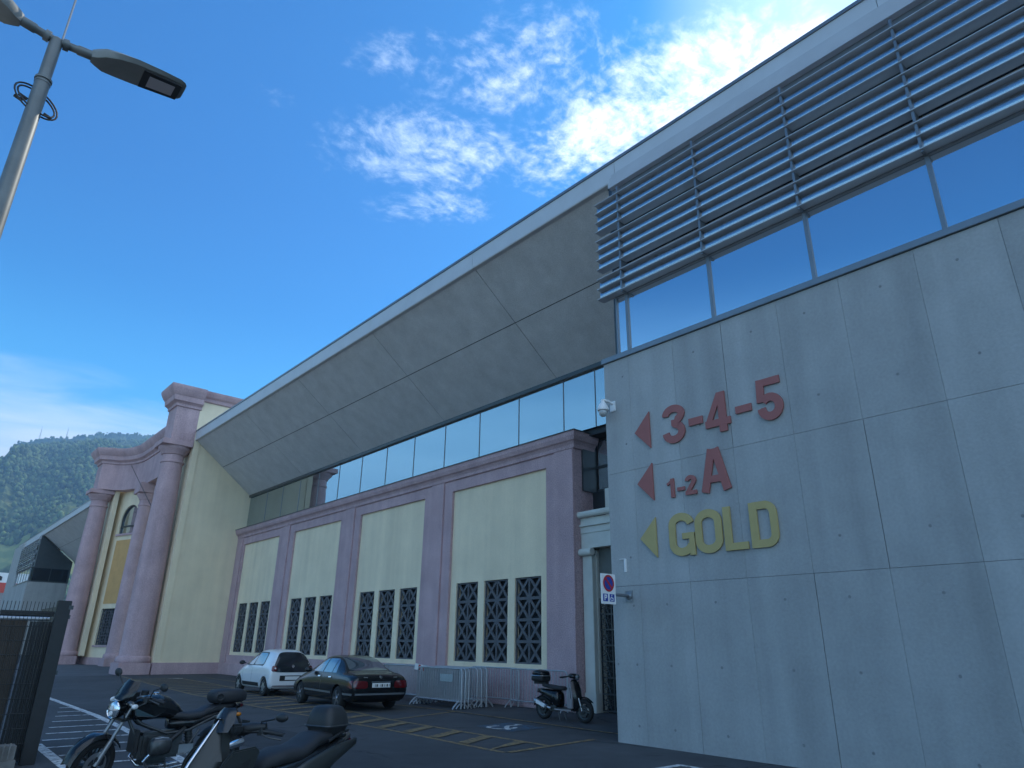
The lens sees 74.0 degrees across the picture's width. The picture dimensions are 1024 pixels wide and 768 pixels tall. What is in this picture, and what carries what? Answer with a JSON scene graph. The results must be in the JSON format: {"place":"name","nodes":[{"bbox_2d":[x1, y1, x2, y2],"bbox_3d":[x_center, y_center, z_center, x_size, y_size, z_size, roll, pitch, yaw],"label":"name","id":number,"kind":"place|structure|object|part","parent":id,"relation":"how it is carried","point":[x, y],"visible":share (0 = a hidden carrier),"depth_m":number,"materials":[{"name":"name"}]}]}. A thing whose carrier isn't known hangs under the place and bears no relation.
{"place":"outdoors","nodes":[
{"label":"outdoors","id":0,"kind":"place"},
{"bbox_2d":[0,572,8,603],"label":"billboard","id":1,"kind":"structure","parent":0,"point":[3,578],"depth_m":134.78,"materials":[{"name":"white plastic"}]},
{"bbox_2d":[0,433,151,600],"bbox_3d":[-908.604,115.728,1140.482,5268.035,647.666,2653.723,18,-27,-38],"label":"hills","id":2,"kind":"structure","parent":0,"point":[7,493],"depth_m":1045.99,"materials":[{"name":"green plant"}]},
{"bbox_2d":[0,432,153,598],"bbox_3d":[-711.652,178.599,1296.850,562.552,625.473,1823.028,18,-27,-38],"label":"forest","id":3,"kind":"object","parent":2,"relation":"on","point":[36,461],"visible":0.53,"depth_m":1117.58,"materials":[{"name":"green plant"}]},
{"bbox_2d":[0,656,796,767],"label":"parking lot","id":4,"kind":"structure","parent":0,"point":[95,694],"depth_m":14.32,"materials":[{"name":"grey asphalt"}]},
{"bbox_2d":[0,743,16,767],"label":"kerb planter","id":5,"kind":"object","parent":4,"relation":"on","point":[7,754],"visible":1,"depth_m":9.44,"materials":[{"name":"grey concrete"}]},
{"bbox_2d":[0,610,54,728],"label":"gate","id":6,"kind":"object","parent":4,"relation":"on","point":[16,623],"visible":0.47,"depth_m":10.48,"materials":[{"name":"black metal"}]},
{"bbox_3d":[-7.761,4.553,10.257,0.310,1.880,0.013,18,-27,-38],"label":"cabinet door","id":7,"kind":"part","parent":6,"relation":"part of","materials":[{"name":"black metal"}]},
{"bbox_2d":[0,535,72,655],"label":"building","id":8,"kind":"structure","parent":4,"relation":"on","point":[40,568],"depth_m":79.36,"materials":[{"name":"concrete"}]},
{"bbox_2d":[19,570,24,582],"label":"window","id":9,"kind":"structure","parent":8,"relation":"in","point":[23,571],"depth_m":82.34,"materials":[{"name":"grey glass"}]},
{"bbox_2d":[22,569,27,581],"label":"window","id":10,"kind":"structure","parent":8,"relation":"in","point":[25,572],"depth_m":80.81,"materials":[{"name":"grey glass"}]},
{"bbox_2d":[25,567,30,580],"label":"window","id":11,"kind":"structure","parent":8,"relation":"in","point":[26,578],"depth_m":79.32,"materials":[{"name":"grey glass"}]},
{"bbox_2d":[19,500,108,561],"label":"stand roof","id":12,"kind":"structure","parent":8,"relation":"on","point":[64,533],"depth_m":73.62,"materials":[{"name":"grey metal"}]},
{"bbox_2d":[0,600,73,765],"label":"fence","id":13,"kind":"object","parent":4,"relation":"on","point":[48,672],"visible":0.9,"depth_m":10.15,"materials":[{"name":"black metal"}]},
{"bbox_2d":[0,616,49,620],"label":"handrail","id":14,"kind":"object","parent":13,"relation":"attached to","point":[28,619],"visible":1,"depth_m":10.51,"materials":[{"name":"metal"}]},
{"bbox_2d":[0,621,51,760],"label":"slatted screen","id":15,"kind":"object","parent":13,"relation":"attached to","point":[26,666],"visible":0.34,"depth_m":10.32,"materials":[{"name":"black plastic"}]},
{"bbox_2d":[14,663,112,676],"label":"asphalt patch","id":16,"kind":"object","parent":4,"relation":"on","point":[78,670],"visible":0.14,"depth_m":40.33,"materials":[{"name":"grey asphalt"}]},
{"bbox_2d":[0,0,185,238],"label":"street lamp","id":17,"kind":"object","parent":4,"relation":"on","point":[133,71],"visible":1,"depth_m":5.66,"materials":[{"name":"grey metal"}]},
{"bbox_2d":[38,697,183,767],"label":"white border lines","id":18,"kind":"object","parent":4,"relation":"on","point":[51,756],"visible":0.44,"depth_m":11.32,"materials":[{"name":"white paint"}]},
{"bbox_2d":[43,707,179,767],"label":"white hatching","id":19,"kind":"object","parent":4,"relation":"on","point":[83,731],"visible":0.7,"depth_m":13.28,"materials":[{"name":"white paint"}]},
{"bbox_2d":[58,382,250,674],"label":"entrance portal","id":20,"kind":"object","parent":4,"relation":"on","point":[149,590],"visible":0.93,"depth_m":41.01,"materials":[{"name":"pink paint"}]},
{"bbox_2d":[119,505,137,533],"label":"arched window","id":21,"kind":"structure","parent":20,"relation":"in","point":[128,521],"depth_m":54.08,"materials":[{"name":"glass"}]},
{"bbox_2d":[60,668,249,767],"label":"motorcycle","id":22,"kind":"object","parent":4,"relation":"on","point":[153,747],"visible":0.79,"depth_m":8.57,"materials":[{"name":"black metal"}]},
{"bbox_2d":[180,704,356,767],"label":"maxi scooter","id":23,"kind":"object","parent":4,"relation":"on","point":[324,740],"visible":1,"depth_m":6.01,"materials":[{"name":"black plastic"}]},
{"bbox_2d":[235,647,311,695],"bbox_3d":[-8.702,10.407,24.779,1.974,1.573,3.526,17,-26,-36],"label":"city car","id":24,"kind":"object","parent":4,"relation":"on","point":[266,671],"visible":0.86,"depth_m":23.66,"materials":[{"name":"white paint"}]},
{"bbox_3d":[-9.393,10.036,24.875,0.366,0.392,0.856,17,-26,-36],"label":"side window","id":25,"kind":"part","parent":24,"relation":"part of","materials":[{"name":"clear glass"}]},
{"bbox_3d":[-8.878,9.769,24.170,0.207,0.390,0.863,17,-26,-36],"label":"side window","id":26,"kind":"part","parent":24,"relation":"part of","materials":[{"name":"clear glass"}]},
{"bbox_2d":[196,719,405,767],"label":"asphalt strip","id":27,"kind":"object","parent":4,"relation":"on","point":[350,758],"visible":0.2,"depth_m":11.16,"materials":[{"name":"grey asphalt"}]},
{"bbox_2d":[121,676,547,752],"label":"yellow lane lines","id":28,"kind":"object","parent":4,"relation":"on","point":[372,726],"visible":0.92,"depth_m":14.95,"materials":[{"name":"yellow paint"}]},
{"bbox_2d":[148,678,525,748],"bbox_3d":[-8.834,10.354,22.491,2.222,0.001,28.288,16,-26,-34],"label":"yellow hatching","id":29,"kind":"object","parent":4,"relation":"on","point":[475,739],"visible":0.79,"depth_m":16.90,"materials":[{"name":"yellow paint"}]},
{"bbox_2d":[293,655,406,707],"bbox_3d":[-4.930,8.799,20.213,2.079,1.388,4.644,16,-26,-34],"label":"saloon car","id":30,"kind":"object","parent":4,"relation":"on","point":[342,680],"visible":0.99,"depth_m":18.94,"materials":[{"name":"black metal"}]},
{"bbox_3d":[-5.657,8.342,20.213,0.224,0.353,0.869,16,-26,-34],"label":"side window","id":31,"kind":"part","parent":30,"relation":"part of","materials":[{"name":"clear glass"}]},
{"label":"side window","id":32,"kind":"part","parent":30,"relation":"part of","materials":[{"name":"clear glass"}]},
{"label":"quarter window","id":33,"kind":"part","parent":30,"relation":"part of","materials":[{"name":"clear glass"}]},
{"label":"rear window","id":34,"kind":"part","parent":30,"relation":"part of","materials":[{"name":"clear glass"}]},
{"bbox_2d":[386,663,419,701],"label":"crowd barrier","id":35,"kind":"object","parent":4,"relation":"on","point":[407,677],"visible":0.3,"depth_m":22.25,"materials":[{"name":"metal"}]},
{"bbox_2d":[384,663,425,701],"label":"crowd barrier","id":36,"kind":"object","parent":4,"relation":"on","point":[385,664],"visible":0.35,"depth_m":22.06,"materials":[{"name":"metal"}]},
{"bbox_2d":[414,663,424,671],"bbox_3d":[-2.914,9.016,21.610,0.500,0.180,0.022,-5,-20,38],"label":"warning board","id":37,"kind":"object","parent":36,"relation":"attached to","point":[416,666],"visible":0.59,"depth_m":21.67,"materials":[{"name":"white"}]},
{"bbox_2d":[389,663,424,700],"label":"crowd barrier","id":38,"kind":"object","parent":4,"relation":"on","point":[414,674],"visible":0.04,"depth_m":22.15,"materials":[{"name":"metal"}]},
{"bbox_2d":[217,428,598,712],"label":"arcade facade","id":39,"kind":"structure","parent":4,"relation":"on","point":[477,561],"depth_m":25.34,"materials":[{"name":"paint"}]},
{"bbox_2d":[247,361,606,525],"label":"clerestory glazing","id":40,"kind":"structure","parent":39,"relation":"on","point":[568,401],"depth_m":27.07,"materials":[{"name":"blue glass"}]},
{"bbox_2d":[390,663,433,700],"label":"crowd barrier","id":41,"kind":"object","parent":4,"relation":"on","point":[405,678],"visible":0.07,"depth_m":23.16,"materials":[{"name":"metal"}]},
{"bbox_2d":[211,678,617,752],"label":"yellow bay lines","id":42,"kind":"object","parent":4,"relation":"on","point":[498,717],"visible":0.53,"depth_m":15.56,"materials":[{"name":"yellow paint"}]},
{"bbox_2d":[167,678,699,767],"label":"white lane marks","id":43,"kind":"object","parent":4,"relation":"on","point":[670,766],"visible":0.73,"depth_m":10.45},
{"bbox_2d":[409,666,467,709],"bbox_3d":[-2.168,8.956,20.105,0.566,1.075,2.282,18,-27,-38],"label":"crowd barrier","id":44,"kind":"object","parent":4,"relation":"on","point":[441,699],"visible":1,"depth_m":20.08,"materials":[{"name":"metal"}]},
{"bbox_2d":[440,674,452,681],"bbox_3d":[-1.927,8.620,19.938,0.006,0.200,0.630,18,-27,-38],"label":"notice board","id":45,"kind":"object","parent":44,"relation":"attached to","point":[446,677],"visible":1,"depth_m":19.91,"materials":[{"name":"white plastic"}]},
{"bbox_2d":[410,666,466,708],"bbox_3d":[-2.189,9.008,20.241,0.566,1.075,2.282,18,-27,-38],"label":"crowd barrier","id":46,"kind":"object","parent":4,"relation":"on","point":[441,689],"visible":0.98,"depth_m":20.03,"materials":[{"name":"metal"}]},
{"bbox_2d":[415,666,464,708],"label":"crowd barrier","id":47,"kind":"object","parent":4,"relation":"on","point":[445,685],"visible":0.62,"depth_m":20.11,"materials":[{"name":"metal"}]},
{"bbox_2d":[413,666,471,709],"bbox_3d":[-2.075,9.006,20.232,0.566,1.075,2.282,18,-27,-38],"label":"crowd barrier","id":48,"kind":"object","parent":4,"relation":"on","point":[463,669],"visible":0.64,"depth_m":20.16,"materials":[{"name":"metal"}]},
{"bbox_2d":[417,666,474,707],"bbox_3d":[-1.981,9.056,20.358,0.566,1.075,2.282,18,-27,-38],"label":"crowd barrier","id":49,"kind":"object","parent":4,"relation":"on","point":[468,701],"visible":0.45,"depth_m":20.15,"materials":[{"name":"metal"}]},
{"bbox_2d":[427,666,482,706],"bbox_3d":[-1.768,9.244,20.838,0.566,1.075,2.282,18,-27,-38],"label":"crowd barrier","id":50,"kind":"object","parent":4,"relation":"on","point":[472,668],"visible":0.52,"depth_m":20.26,"materials":[{"name":"metal"}]},
{"bbox_2d":[430,666,487,707],"bbox_3d":[-1.635,9.235,20.809,0.566,1.075,2.282,18,-27,-38],"label":"crowd barrier","id":51,"kind":"object","parent":4,"relation":"on","point":[480,700],"visible":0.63,"depth_m":20.17,"materials":[{"name":"metal"}]},
{"bbox_2d":[431,666,487,704],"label":"crowd barrier","id":52,"kind":"object","parent":4,"relation":"on","point":[472,686],"visible":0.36,"depth_m":20.28,"materials":[{"name":"metal"}]},
{"bbox_2d":[435,666,492,707],"bbox_3d":[-1.490,9.264,20.881,0.566,1.075,2.282,18,-27,-38],"label":"crowd barrier","id":53,"kind":"object","parent":4,"relation":"on","point":[485,700],"visible":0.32,"depth_m":20.08,"materials":[{"name":"metal"}]},
{"bbox_2d":[442,666,492,706],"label":"crowd barrier","id":54,"kind":"object","parent":4,"relation":"on","point":[472,689],"visible":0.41,"depth_m":20.28,"materials":[{"name":"metal"}]},
{"bbox_2d":[470,666,522,706],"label":"crowd barrier","id":55,"kind":"object","parent":4,"relation":"on","point":[505,668],"visible":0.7,"depth_m":21.08,"materials":[{"name":"metal"}]},
{"bbox_2d":[477,723,545,731],"bbox_3d":[-0.047,7.685,15.231,1.200,0.001,1.400,18,-27,-38],"label":"blue bay patch","id":56,"kind":"object","parent":4,"relation":"on","point":[519,728],"visible":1,"depth_m":15.24,"materials":[{"name":"blue paint"}]},
{"bbox_2d":[487,724,521,729],"bbox_3d":[-0.204,7.665,15.206,0.695,0.008,1.137,-4,-22,12],"label":"wheelchair marking","id":57,"kind":"object","parent":56,"relation":"on","point":[507,727],"visible":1,"depth_m":15.04,"materials":[{"name":"white paint"}]},
{"bbox_2d":[504,668,573,713],"bbox_3d":[0.749,8.752,19.471,0.566,1.075,2.282,20,-28,-40],"label":"crowd barrier","id":58,"kind":"object","parent":4,"relation":"on","point":[522,669],"visible":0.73,"depth_m":19.82,"materials":[{"name":"metal"}]},
{"bbox_2d":[531,670,593,722],"bbox_3d":[1.248,7.718,16.842,1.939,1.139,0.756,-19,-29,41],"label":"scooter","id":59,"kind":"object","parent":4,"relation":"on","point":[552,697],"visible":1,"depth_m":16.78,"materials":[{"name":"black plastic"}]},
{"bbox_2d":[577,437,616,712],"bbox_3d":[3.910,4.785,18.954,1.060,8.200,4.725,18,-27,-38],"label":"stone doorway","id":60,"kind":"structure","parent":4,"relation":"on","point":[600,676],"depth_m":19.92,"materials":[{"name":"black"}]},
{"bbox_2d":[596,437,607,491],"bbox_3d":[4.260,1.969,20.326,0.080,1.950,4.720,18,-27,-38],"label":"upper window","id":61,"kind":"structure","parent":60,"relation":"in","point":[601,456],"depth_m":21.76,"materials":[{"name":"glass"}]},
{"bbox_2d":[594,0,1023,767],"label":"concrete block","id":62,"kind":"structure","parent":4,"relation":"on","point":[830,232],"depth_m":11.52,"materials":[{"name":"grey concrete"}]},
{"bbox_2d":[195,0,887,494],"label":"stand roof","id":63,"kind":"structure","parent":62,"relation":"on","point":[513,308],"depth_m":24.50,"materials":[{"name":"grey concrete"}]},
{"bbox_2d":[597,399,615,416],"bbox_3d":[2.094,0.549,15.195,0.425,0.425,0.247,18,-27,-38],"label":"dome camera","id":64,"kind":"object","parent":62,"relation":"attached to","point":[602,409],"visible":1,"depth_m":15.09,"materials":[{"name":"white plastic"}]},
{"bbox_2d":[600,573,632,604],"bbox_3d":[2.037,4.078,13.473,0.880,0.570,0.180,18,-27,-38],"label":"parking sign","id":65,"kind":"object","parent":62,"relation":"attached to","point":[609,594],"visible":1,"depth_m":13.32,"materials":[{"name":"white metal"}]},
{"bbox_2d":[615,294,628,352],"bbox_3d":[2.597,-1.399,15.886,0.100,1.540,0.330,18,-27,-38],"label":"window","id":66,"kind":"structure","parent":62,"relation":"in","point":[620,301],"depth_m":15.89,"materials":[{"name":"blue glass"}]},
{"bbox_2d":[619,559,626,571],"bbox_3d":[2.280,3.738,13.997,0.040,0.267,0.178,18,-27,-38],"label":"conduit hook","id":67,"kind":"object","parent":62,"relation":"attached to","point":[625,565],"visible":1,"depth_m":13.94,"materials":[{"name":"white plastic"}]},
{"bbox_2d":[626,256,712,348],"bbox_3d":[3.436,-1.734,14.986,0.100,1.540,2.220,18,-27,-38],"label":"window","id":68,"kind":"structure","parent":62,"relation":"in","point":[678,299],"depth_m":14.95,"materials":[{"name":"blue glass"}]},
{"bbox_2d":[637,446,731,499],"bbox_3d":[3.343,1.826,13.439,0.037,0.860,2.170,18,-27,-38],"label":"wayfinding sign","id":69,"kind":"object","parent":62,"relation":"attached to","point":[646,481],"visible":1,"depth_m":13.02,"materials":[{"name":"red metal"}]},
{"bbox_2d":[635,375,783,447],"bbox_3d":[3.753,0.638,13.412,0.035,0.831,3.371,18,-27,-38],"label":"wayfinding sign","id":70,"kind":"object","parent":62,"relation":"attached to","point":[643,431],"visible":1,"depth_m":13.15,"materials":[{"name":"red metal"}]},
{"bbox_2d":[641,501,779,556],"bbox_3d":[3.596,2.765,12.749,0.035,0.820,2.982,18,-27,-38],"label":"wayfinding sign","id":71,"kind":"object","parent":62,"relation":"attached to","point":[649,538],"visible":1,"depth_m":12.53,"materials":[{"name":"gold metal"}]},
{"bbox_2d":[707,212,813,316],"bbox_3d":[4.867,-2.306,13.451,0.100,1.540,2.130,18,-27,-38],"label":"window","id":72,"kind":"structure","parent":62,"relation":"in","point":[773,259],"depth_m":13.41,"materials":[{"name":"blue glass"}]},
{"bbox_2d":[803,155,943,277],"bbox_3d":[6.275,-2.869,11.941,0.100,1.540,2.150,18,-27,-38],"label":"window","id":73,"kind":"structure","parent":62,"relation":"in","point":[899,206],"depth_m":11.88,"materials":[{"name":"blue glass"}]},
{"bbox_2d":[926,109,1023,227],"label":"window","id":74,"kind":"structure","parent":62,"relation":"in","point":[979,172],"depth_m":10.73,"materials":[{"name":"blue glass"}]},
{"bbox_2d":[0,0,855,456],"label":"sky","id":75,"kind":"structure","parent":0,"point":[316,163],"materials":[{"name":"blue"}]}
]}

